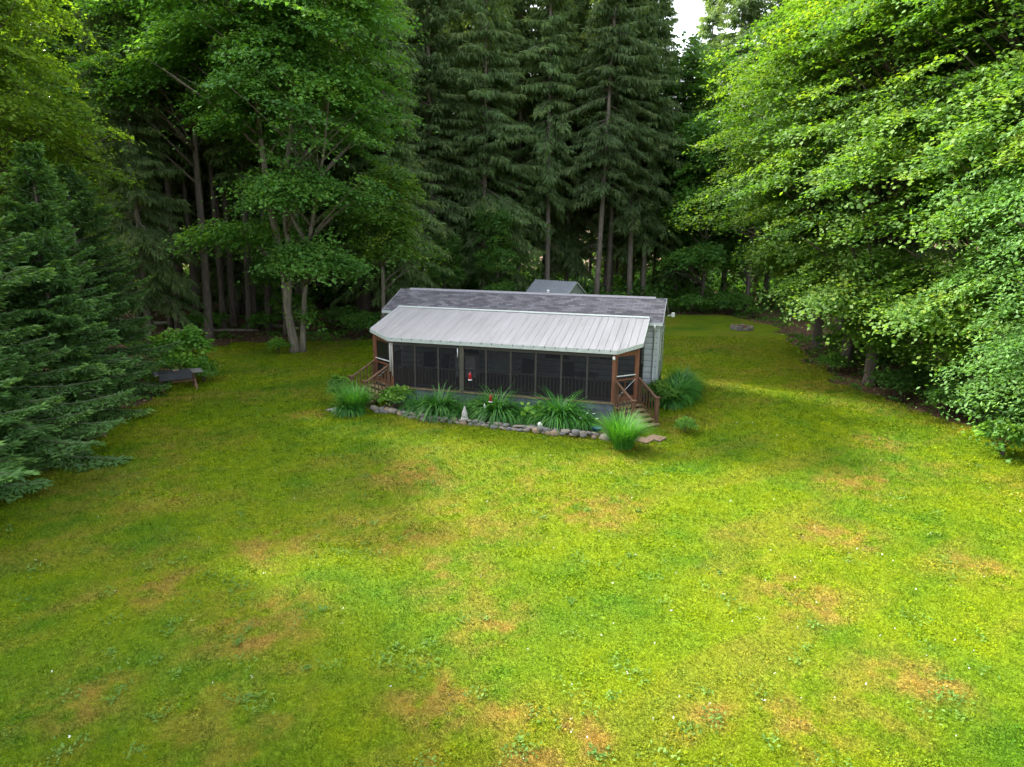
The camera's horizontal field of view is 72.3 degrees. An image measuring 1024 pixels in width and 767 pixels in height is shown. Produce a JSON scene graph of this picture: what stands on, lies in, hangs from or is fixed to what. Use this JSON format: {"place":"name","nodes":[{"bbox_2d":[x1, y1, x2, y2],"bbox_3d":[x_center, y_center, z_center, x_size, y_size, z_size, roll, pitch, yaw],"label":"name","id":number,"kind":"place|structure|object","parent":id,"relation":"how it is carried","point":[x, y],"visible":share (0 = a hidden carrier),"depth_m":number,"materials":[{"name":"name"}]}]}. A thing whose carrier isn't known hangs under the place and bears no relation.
{"place":"outdoors","nodes":[
{"label":"outdoors","id":0,"kind":"place"},
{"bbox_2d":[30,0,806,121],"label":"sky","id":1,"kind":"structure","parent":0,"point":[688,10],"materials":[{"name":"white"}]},
{"bbox_2d":[0,315,1023,766],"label":"lawn","id":2,"kind":"structure","parent":0,"point":[698,325],"depth_m":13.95,"materials":[{"name":"green plant"}]},
{"bbox_2d":[152,368,202,393],"bbox_3d":[-14.400,-0.124,30.277,1.900,0.836,0.873,-8,15,-32],"label":"old table","id":3,"kind":"object","parent":2,"relation":"on","point":[176,376],"visible":0.97,"depth_m":29.99,"materials":[{"name":"grey wood"}]},
{"bbox_2d":[144,324,217,366],"bbox_3d":[-15.427,-1.570,32.846,3.432,2.410,3.431,-6,15,-28],"label":"leafy shrub","id":4,"kind":"object","parent":2,"relation":"on","point":[186,335],"visible":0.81,"depth_m":32.29,"materials":[{"name":"green plant"}]},
{"bbox_2d":[152,349,218,381],"bbox_3d":[-15.009,-0.943,32.158,3.246,1.506,2.765,3,13,8],"label":"leafy shrub","id":5,"kind":"object","parent":2,"relation":"on","point":[185,360],"visible":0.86,"depth_m":31.55,"materials":[{"name":"green plant"}]},
{"bbox_2d":[88,0,438,352],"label":"maple tree","id":6,"kind":"object","parent":2,"relation":"on","point":[268,83],"visible":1,"depth_m":34.80,"materials":[{"name":"green plant"}]},
{"bbox_2d":[324,374,355,396],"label":"fern shrub","id":7,"kind":"object","parent":2,"relation":"on","point":[337,379],"visible":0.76,"depth_m":27.97,"materials":[{"name":"green plant"}]},
{"bbox_2d":[325,396,371,418],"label":"daylily clump","id":8,"kind":"object","parent":2,"relation":"on","point":[347,411],"visible":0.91,"depth_m":26.36,"materials":[{"name":"green plant"}]},
{"bbox_2d":[323,379,376,412],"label":"tall grass clump","id":9,"kind":"object","parent":2,"relation":"on","point":[353,397],"visible":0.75,"depth_m":26.69,"materials":[{"name":"green plant"}]},
{"bbox_2d":[348,360,389,407],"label":"wooden steps","id":10,"kind":"structure","parent":2,"relation":"on","point":[374,384],"depth_m":28.14,"materials":[{"name":"brown wood"}]},
{"bbox_2d":[306,154,451,318],"bbox_3d":[-7.523,-7.929,41.877,7.694,10.962,6.300,13,18,42],"label":"maple tree","id":11,"kind":"object","parent":2,"relation":"on","point":[395,225],"visible":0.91,"depth_m":40.55,"materials":[{"name":"green plant"}]},
{"bbox_2d":[369,384,416,407],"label":"leafy shrub","id":12,"kind":"object","parent":2,"relation":"on","point":[393,393],"visible":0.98,"depth_m":27.12,"materials":[{"name":"green plant"}]},
{"bbox_2d":[382,402,610,436],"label":"flower bed soil","id":13,"kind":"structure","parent":2,"relation":"on","point":[559,425],"depth_m":25.55,"materials":[{"name":"brown soil"}]},
{"bbox_2d":[404,383,466,422],"bbox_3d":[-2.764,0.591,26.512,2.788,1.288,2.792,1,13,0],"label":"daylily clump","id":14,"kind":"object","parent":13,"relation":"on","point":[436,400],"visible":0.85,"depth_m":26.21,"materials":[{"name":"green plant"}]},
{"bbox_2d":[439,394,473,422],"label":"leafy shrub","id":15,"kind":"object","parent":13,"relation":"on","point":[453,413],"visible":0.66,"depth_m":26.03,"materials":[{"name":"green plant"}]},
{"bbox_2d":[457,385,529,426],"bbox_3d":[-0.544,0.675,26.111,2.930,1.354,2.934,3,13,8],"label":"daylily clump","id":16,"kind":"object","parent":13,"relation":"on","point":[493,413],"visible":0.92,"depth_m":25.72,"materials":[{"name":"green plant"}]},
{"bbox_2d":[520,385,598,433],"bbox_3d":[1.687,0.794,25.510,3.124,1.441,3.119,-3,13,-16],"label":"daylily clump","id":17,"kind":"object","parent":13,"relation":"on","point":[558,413],"visible":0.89,"depth_m":25.15,"materials":[{"name":"green plant"}]},
{"bbox_2d":[565,404,604,430],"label":"leafy shrub","id":18,"kind":"object","parent":13,"relation":"on","point":[588,425],"visible":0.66,"depth_m":24.97,"materials":[{"name":"green plant"}]},
{"bbox_2d":[0,396,1023,766],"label":"lawn weeds","id":19,"kind":"object","parent":2,"relation":"on","point":[518,738],"visible":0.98,"depth_m":11.69,"materials":[{"name":"green plant"}]},
{"bbox_2d":[370,288,674,420],"bbox_3d":[0.388,-1.691,30.336,12.582,4.350,7.727,4,13,14],"label":"cabin","id":20,"kind":"object","parent":2,"relation":"on","point":[594,347],"visible":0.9,"depth_m":27.65,"materials":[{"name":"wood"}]},
{"bbox_2d":[375,339,390,384],"bbox_3d":[-5.215,-0.921,28.549,1.043,1.788,0.753,4,13,14],"label":"screen door","id":21,"kind":"structure","parent":20,"relation":"in","point":[382,347],"depth_m":28.63,"materials":[{"name":"red wood"}]},
{"bbox_2d":[615,354,636,400],"bbox_3d":[4.224,-0.246,26.114,0.727,1.788,0.721,4,13,14],"label":"screen door","id":22,"kind":"structure","parent":20,"relation":"in","point":[625,364],"depth_m":26.13,"materials":[{"name":"red wood"}]},
{"bbox_2d":[526,279,585,293],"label":"garden shed","id":23,"kind":"structure","parent":2,"relation":"on","point":[555,286],"depth_m":51.14,"materials":[{"name":"grey metal"}]},
{"bbox_2d":[591,404,657,450],"bbox_3d":[3.712,1.453,22.917,2.577,1.377,2.546,1,13,0],"label":"tall grass clump","id":24,"kind":"object","parent":2,"relation":"on","point":[622,434],"visible":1,"depth_m":22.76,"materials":[{"name":"green plant"}]},
{"bbox_2d":[613,377,660,427],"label":"wooden steps","id":25,"kind":"structure","parent":2,"relation":"on","point":[634,405],"depth_m":25.75,"materials":[{"name":"brown wood"}]},
{"bbox_2d":[642,379,690,408],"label":"leafy shrub","id":26,"kind":"object","parent":2,"relation":"on","point":[660,387],"visible":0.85,"depth_m":27.93,"materials":[{"name":"green plant"}]},
{"bbox_2d":[645,383,693,410],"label":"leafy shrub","id":27,"kind":"object","parent":2,"relation":"on","point":[672,404],"visible":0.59,"depth_m":28.06,"materials":[{"name":"green plant"}]},
{"bbox_2d":[647,373,700,405],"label":"daylily clump","id":28,"kind":"object","parent":2,"relation":"on","point":[684,387],"visible":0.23,"depth_m":28.89,"materials":[{"name":"green plant"}]},
{"bbox_2d":[961,417,1023,462],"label":"leafy shrub","id":29,"kind":"object","parent":2,"relation":"on","point":[988,431],"visible":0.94,"depth_m":22.33,"materials":[{"name":"green plant"}]},
{"bbox_2d":[26,230,1022,471],"bbox_3d":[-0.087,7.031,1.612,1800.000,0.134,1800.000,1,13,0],"label":"forest floor","id":30,"kind":"structure","parent":0,"point":[914,398],"depth_m":43.64,"materials":[{"name":"brown plant"}]},
{"bbox_2d":[0,335,57,503],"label":"young spruce","id":31,"kind":"object","parent":30,"relation":"on","point":[8,473],"visible":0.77,"depth_m":17.91,"materials":[{"name":"green plant"}]},
{"bbox_2d":[0,0,69,222],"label":"spruce tree","id":32,"kind":"object","parent":30,"relation":"on","point":[8,178],"visible":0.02,"depth_m":41.42,"materials":[{"name":"green plant"}]},
{"bbox_2d":[0,259,81,370],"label":"young spruce","id":33,"kind":"object","parent":30,"relation":"on","point":[11,303],"visible":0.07,"depth_m":23.46,"materials":[{"name":"green plant"}]},
{"bbox_2d":[4,0,92,101],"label":"maple tree","id":34,"kind":"object","parent":30,"relation":"on","point":[52,46],"visible":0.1,"depth_m":42.87,"materials":[{"name":"green plant"}]},
{"bbox_2d":[0,172,136,473],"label":"young spruce","id":35,"kind":"object","parent":30,"relation":"on","point":[19,399],"visible":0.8,"depth_m":20.86,"materials":[{"name":"green plant"}]},
{"bbox_2d":[0,0,152,310],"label":"maple tree","id":36,"kind":"object","parent":30,"relation":"on","point":[26,109],"visible":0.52,"depth_m":28.55,"materials":[{"name":"green plant"}]},
{"bbox_2d":[0,140,155,441],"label":"young spruce","id":37,"kind":"object","parent":30,"relation":"on","point":[43,197],"visible":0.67,"depth_m":23.72,"materials":[{"name":"green plant"}]},
{"bbox_2d":[42,1,118,275],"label":"spruce tree","id":38,"kind":"object","parent":30,"relation":"on","point":[87,158],"visible":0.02,"depth_m":46.34,"materials":[{"name":"green plant"}]},
{"bbox_2d":[10,163,179,401],"bbox_3d":[-17.366,-3.630,27.964,7.311,9.872,5.065,-10,16,-38],"label":"young spruce","id":39,"kind":"object","parent":30,"relation":"on","point":[83,212],"visible":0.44,"depth_m":28.07,"materials":[{"name":"green plant"}]},
{"bbox_2d":[63,0,189,329],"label":"spruce tree","id":40,"kind":"object","parent":30,"relation":"on","point":[175,189],"visible":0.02,"depth_m":43.55,"materials":[{"name":"green plant"}]},
{"bbox_2d":[68,0,209,342],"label":"spruce tree","id":41,"kind":"object","parent":30,"relation":"on","point":[140,236],"visible":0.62,"depth_m":38.88,"materials":[{"name":"green plant"}]},
{"bbox_2d":[109,18,186,328],"bbox_3d":[-22.650,-18.048,42.854,6.246,29.893,5.162,1,13,0],"label":"spruce tree","id":42,"kind":"object","parent":30,"relation":"on","point":[170,321],"visible":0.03,"depth_m":44.10,"materials":[{"name":"green plant"}]},
{"bbox_2d":[88,3,213,328],"bbox_3d":[-21.155,-19.855,41.726,7.037,33.958,8.515,-1,13,-6],"label":"spruce tree","id":43,"kind":"object","parent":30,"relation":"on","point":[175,142],"visible":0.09,"depth_m":42.81,"materials":[{"name":"green plant"}]},
{"bbox_2d":[14,0,322,339],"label":"maple tree","id":44,"kind":"object","parent":30,"relation":"on","point":[176,95],"visible":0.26,"depth_m":37.26,"materials":[{"name":"green plant"}]},
{"bbox_2d":[149,22,214,327],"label":"spruce tree","id":45,"kind":"object","parent":30,"relation":"on","point":[187,222],"visible":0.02,"depth_m":45.94,"materials":[{"name":"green plant"}]},
{"bbox_2d":[162,28,243,328],"bbox_3d":[-18.866,-18.477,42.901,6.046,30.804,4.383,8,15,29],"label":"spruce tree","id":46,"kind":"object","parent":30,"relation":"on","point":[221,308],"visible":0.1,"depth_m":44.41,"materials":[{"name":"green plant"}]},
{"bbox_2d":[178,309,230,328],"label":"understory bush","id":47,"kind":"object","parent":30,"relation":"on","point":[215,319],"visible":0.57,"depth_m":44.80,"materials":[{"name":"green plant"}]},
{"bbox_2d":[178,78,254,325],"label":"spruce tree","id":48,"kind":"object","parent":30,"relation":"on","point":[205,174],"visible":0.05,"depth_m":46.51,"materials":[{"name":"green plant"}]},
{"bbox_2d":[162,163,281,314],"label":"spruce tree","id":49,"kind":"object","parent":30,"relation":"on","point":[236,264],"visible":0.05,"depth_m":50.54,"materials":[{"name":"plant"}]},
{"bbox_2d":[201,113,253,326],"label":"spruce tree","id":50,"kind":"object","parent":30,"relation":"on","point":[233,317],"visible":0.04,"depth_m":47.67,"materials":[{"name":"brown plant"}]},
{"bbox_2d":[197,63,263,327],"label":"spruce tree","id":51,"kind":"object","parent":30,"relation":"on","point":[253,294],"depth_m":47.02,"materials":[{"name":"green plant"}]},
{"bbox_2d":[196,50,283,331],"bbox_3d":[-16.889,-16.174,43.444,6.151,26.118,4.460,-8,16,-34],"label":"spruce tree","id":52,"kind":"object","parent":30,"relation":"on","point":[229,173],"visible":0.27,"depth_m":43.17,"materials":[{"name":"green plant"}]},
{"bbox_2d":[245,311,282,330],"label":"understory bush","id":53,"kind":"object","parent":30,"relation":"on","point":[261,317],"visible":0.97,"depth_m":45.68,"materials":[{"name":"green plant"}]},
{"bbox_2d":[228,61,303,330],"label":"spruce tree","id":54,"kind":"object","parent":30,"relation":"on","point":[266,291],"visible":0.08,"depth_m":45.06,"materials":[{"name":"green plant"}]},
{"bbox_2d":[243,208,324,334],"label":"leafy tree","id":55,"kind":"object","parent":30,"relation":"on","point":[277,297],"visible":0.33,"depth_m":43.73,"materials":[{"name":"green plant"}]},
{"bbox_2d":[261,20,324,329],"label":"spruce tree","id":56,"kind":"object","parent":30,"relation":"on","point":[300,151],"visible":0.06,"depth_m":43.53,"materials":[{"name":"green plant"}]},
{"bbox_2d":[278,110,351,305],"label":"spruce tree","id":57,"kind":"object","parent":30,"relation":"on","point":[323,233],"visible":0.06,"depth_m":57.44,"materials":[{"name":"green plant"}]},
{"bbox_2d":[307,284,350,306],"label":"understory bush","id":58,"kind":"object","parent":30,"relation":"on","point":[324,291],"visible":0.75,"depth_m":58.87,"materials":[{"name":"green plant"}]},
{"bbox_2d":[319,303,368,328],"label":"understory bush","id":59,"kind":"object","parent":30,"relation":"on","point":[347,310],"visible":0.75,"depth_m":46.74,"materials":[{"name":"green plant"}]},
{"bbox_2d":[335,309,380,336],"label":"leafy shrub","id":60,"kind":"object","parent":30,"relation":"on","point":[364,318],"visible":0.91,"depth_m":43.72,"materials":[{"name":"green plant"}]},
{"bbox_2d":[296,60,425,291],"bbox_3d":[-11.799,-24.349,52.327,10.842,38.203,10.323,12,17,40],"label":"spruce tree","id":61,"kind":"object","parent":30,"relation":"on","point":[323,217],"visible":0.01,"depth_m":52.62,"materials":[{"name":"green plant"}]},
{"bbox_2d":[310,0,415,322],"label":"spruce tree","id":62,"kind":"object","parent":30,"relation":"on","point":[354,163],"visible":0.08,"depth_m":46.56,"materials":[{"name":"green plant"}]},
{"bbox_2d":[317,1,415,311],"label":"spruce tree","id":63,"kind":"object","parent":30,"relation":"on","point":[410,52],"visible":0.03,"depth_m":47.03,"materials":[{"name":"green plant"}]},
{"bbox_2d":[329,0,453,308],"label":"spruce tree","id":64,"kind":"object","parent":30,"relation":"on","point":[407,158],"visible":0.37,"depth_m":46.58,"materials":[{"name":"green plant"}]},
{"bbox_2d":[399,0,488,287],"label":"spruce tree","id":65,"kind":"object","parent":30,"relation":"on","point":[437,81],"visible":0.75,"depth_m":51.85,"materials":[{"name":"green plant"}]},
{"bbox_2d":[421,232,469,288],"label":"leafy tree","id":66,"kind":"object","parent":30,"relation":"on","point":[434,273],"visible":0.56,"depth_m":52.45,"materials":[{"name":"green plant"}]},
{"bbox_2d":[413,0,525,289],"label":"spruce tree","id":67,"kind":"object","parent":30,"relation":"on","point":[450,28],"visible":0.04,"depth_m":58.22,"materials":[{"name":"green plant"}]},
{"bbox_2d":[1,258,945,317],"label":"forest undergrowth","id":68,"kind":"object","parent":30,"relation":"on","point":[740,286],"visible":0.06,"depth_m":64.42,"materials":[{"name":"green plant"}]},
{"bbox_2d":[421,0,552,291],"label":"spruce tree","id":69,"kind":"object","parent":30,"relation":"on","point":[498,126],"visible":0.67,"depth_m":52.95,"materials":[{"name":"green plant"}]},
{"bbox_2d":[466,204,533,291],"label":"leafy tree","id":70,"kind":"object","parent":30,"relation":"on","point":[491,259],"visible":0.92,"depth_m":52.30,"materials":[{"name":"green plant"}]},
{"bbox_2d":[11,304,1013,469],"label":"fallen leaves","id":71,"kind":"object","parent":30,"relation":"on","point":[355,333],"visible":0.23,"depth_m":43.55,"materials":[{"name":"brown plant"}]},
{"bbox_2d":[23,304,1023,465],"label":"edge weeds","id":72,"kind":"object","parent":30,"relation":"on","point":[799,337],"visible":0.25,"depth_m":43.91,"materials":[{"name":"green plant"}]},
{"bbox_2d":[484,0,576,291],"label":"spruce tree","id":73,"kind":"object","parent":30,"relation":"on","point":[518,105],"visible":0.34,"depth_m":57.59,"materials":[{"name":"green plant"}]},
{"bbox_2d":[46,62,1021,278],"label":"distant wood","id":74,"kind":"object","parent":30,"relation":"on","point":[651,262],"depth_m":91.71,"materials":[{"name":"green plant"}]},
{"bbox_2d":[511,0,587,279],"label":"spruce tree","id":75,"kind":"object","parent":30,"relation":"on","point":[545,21],"visible":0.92,"depth_m":54.58,"materials":[{"name":"green plant"}]},
{"bbox_2d":[522,0,617,287],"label":"spruce tree","id":76,"kind":"object","parent":30,"relation":"on","point":[571,263],"visible":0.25,"depth_m":61.96,"materials":[{"name":"green plant"}]},
{"bbox_2d":[575,13,638,288],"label":"spruce tree","id":77,"kind":"object","parent":30,"relation":"on","point":[592,212],"visible":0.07,"depth_m":65.77,"materials":[{"name":"green plant"}]},
{"bbox_2d":[557,0,667,294],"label":"spruce tree","id":78,"kind":"object","parent":30,"relation":"on","point":[604,28],"visible":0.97,"depth_m":54.33,"materials":[{"name":"green plant"}]},
{"bbox_2d":[566,0,664,294],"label":"spruce tree","id":79,"kind":"object","parent":30,"relation":"on","point":[643,130],"visible":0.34,"depth_m":55.69,"materials":[{"name":"green plant"}]},
{"bbox_2d":[581,0,683,295],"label":"spruce tree","id":80,"kind":"object","parent":30,"relation":"on","point":[628,213],"visible":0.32,"depth_m":57.46,"materials":[{"name":"green plant"}]},
{"bbox_2d":[590,0,704,295],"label":"spruce tree","id":81,"kind":"object","parent":30,"relation":"on","point":[665,34],"visible":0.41,"depth_m":58.71,"materials":[{"name":"green plant"}]},
{"bbox_2d":[639,36,711,293],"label":"spruce tree","id":82,"kind":"object","parent":30,"relation":"on","point":[674,277],"visible":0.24,"depth_m":63.36,"materials":[{"name":"green plant"}]},
{"bbox_2d":[671,293,712,313],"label":"weed bush","id":83,"kind":"object","parent":30,"relation":"on","point":[691,299],"visible":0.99,"depth_m":57.55,"materials":[{"name":"green plant"}]},
{"bbox_2d":[642,29,751,296],"bbox_3d":[15.393,-18.829,63.148,13.246,23.259,14.556,-5,14,-24],"label":"leafy tree","id":84,"kind":"object","parent":30,"relation":"on","point":[703,73],"visible":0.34,"depth_m":59.93,"materials":[{"name":"green plant"}]},
{"bbox_2d":[681,0,727,275],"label":"tree","id":85,"kind":"object","parent":30,"relation":"on","point":[711,20],"visible":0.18,"depth_m":77.22,"materials":[{"name":"green plant"}]},
{"bbox_2d":[651,110,761,309],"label":"leafy tree","id":86,"kind":"object","parent":30,"relation":"on","point":[679,258],"visible":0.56,"depth_m":57.92,"materials":[{"name":"green plant"}]},
{"bbox_2d":[709,291,751,313],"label":"weed bush","id":87,"kind":"object","parent":30,"relation":"on","point":[732,298],"visible":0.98,"depth_m":57.37,"materials":[{"name":"green plant"}]},
{"bbox_2d":[694,0,776,290],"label":"leafy tree","id":88,"kind":"object","parent":30,"relation":"on","point":[743,20],"visible":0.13,"depth_m":63.94,"materials":[{"name":"green plant"}]},
{"bbox_2d":[696,108,794,311],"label":"leafy tree","id":89,"kind":"object","parent":30,"relation":"on","point":[729,248],"visible":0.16,"depth_m":58.81,"materials":[{"name":"green plant"}]},
{"bbox_2d":[721,0,812,302],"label":"spruce tree","id":90,"kind":"object","parent":30,"relation":"on","point":[766,277],"visible":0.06,"depth_m":65.39,"materials":[{"name":"green plant"}]},
{"bbox_2d":[682,0,949,348],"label":"maple tree","id":91,"kind":"object","parent":30,"relation":"on","point":[817,329],"visible":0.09,"depth_m":38.38,"materials":[{"name":"green plant"}]},
{"bbox_2d":[808,350,851,371],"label":"leafy shrub","id":92,"kind":"object","parent":30,"relation":"on","point":[833,357],"visible":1,"depth_m":35.16,"materials":[{"name":"green plant"}]},
{"bbox_2d":[664,0,1019,367],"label":"maple tree","id":93,"kind":"object","parent":30,"relation":"on","point":[786,249],"visible":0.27,"depth_m":33.45,"materials":[{"name":"green plant"}]},
{"bbox_2d":[810,330,882,356],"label":"understory bush","id":94,"kind":"object","parent":30,"relation":"on","point":[838,337],"visible":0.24,"depth_m":37.79,"materials":[{"name":"green plant"}]},
{"bbox_2d":[701,0,1023,386],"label":"maple tree","id":95,"kind":"object","parent":30,"relation":"on","point":[820,296],"visible":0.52,"depth_m":28.74,"materials":[{"name":"green plant"}]},
{"bbox_2d":[858,342,923,367],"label":"understory bush","id":96,"kind":"object","parent":30,"relation":"on","point":[887,359],"visible":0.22,"depth_m":34.67,"materials":[{"name":"green plant"}]},
{"bbox_2d":[773,0,1023,411],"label":"maple tree","id":97,"kind":"object","parent":30,"relation":"on","point":[955,317],"visible":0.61,"depth_m":24.77,"materials":[{"name":"green plant"}]},
{"bbox_2d":[864,365,934,397],"bbox_3d":[16.758,-0.068,30.392,2.449,1.358,2.753,1,13,0],"label":"understory bush","id":98,"kind":"object","parent":30,"relation":"on","point":[911,379],"visible":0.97,"depth_m":29.89,"materials":[{"name":"green plant"}]},
{"bbox_2d":[884,49,958,270],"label":"spruce tree","id":99,"kind":"object","parent":30,"relation":"on","point":[916,245],"visible":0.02,"depth_m":52.46,"materials":[{"name":"green plant"}]},
{"bbox_2d":[899,360,957,388],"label":"understory bush","id":100,"kind":"object","parent":30,"relation":"on","point":[921,369],"visible":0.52,"depth_m":31.09,"materials":[{"name":"green plant"}]},
{"bbox_2d":[839,13,1023,374],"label":"maple tree","id":101,"kind":"object","parent":30,"relation":"on","point":[883,75],"visible":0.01,"depth_m":32.08,"materials":[{"name":"green plant"}]},
{"bbox_2d":[891,9,1023,459],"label":"beech tree","id":102,"kind":"object","parent":30,"relation":"on","point":[1013,190],"visible":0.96,"depth_m":21.69,"materials":[{"name":"green plant"}]},
{"bbox_2d":[919,378,998,416],"bbox_3d":[17.352,0.612,27.077,3.097,1.527,2.755,12,17,40],"label":"leafy shrub","id":103,"kind":"object","parent":30,"relation":"on","point":[936,393],"visible":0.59,"depth_m":26.93,"materials":[{"name":"green plant"}]},
{"bbox_2d":[946,389,1023,423],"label":"understory bush","id":104,"kind":"object","parent":30,"relation":"on","point":[977,407],"visible":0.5,"depth_m":25.08,"materials":[{"name":"green plant"}]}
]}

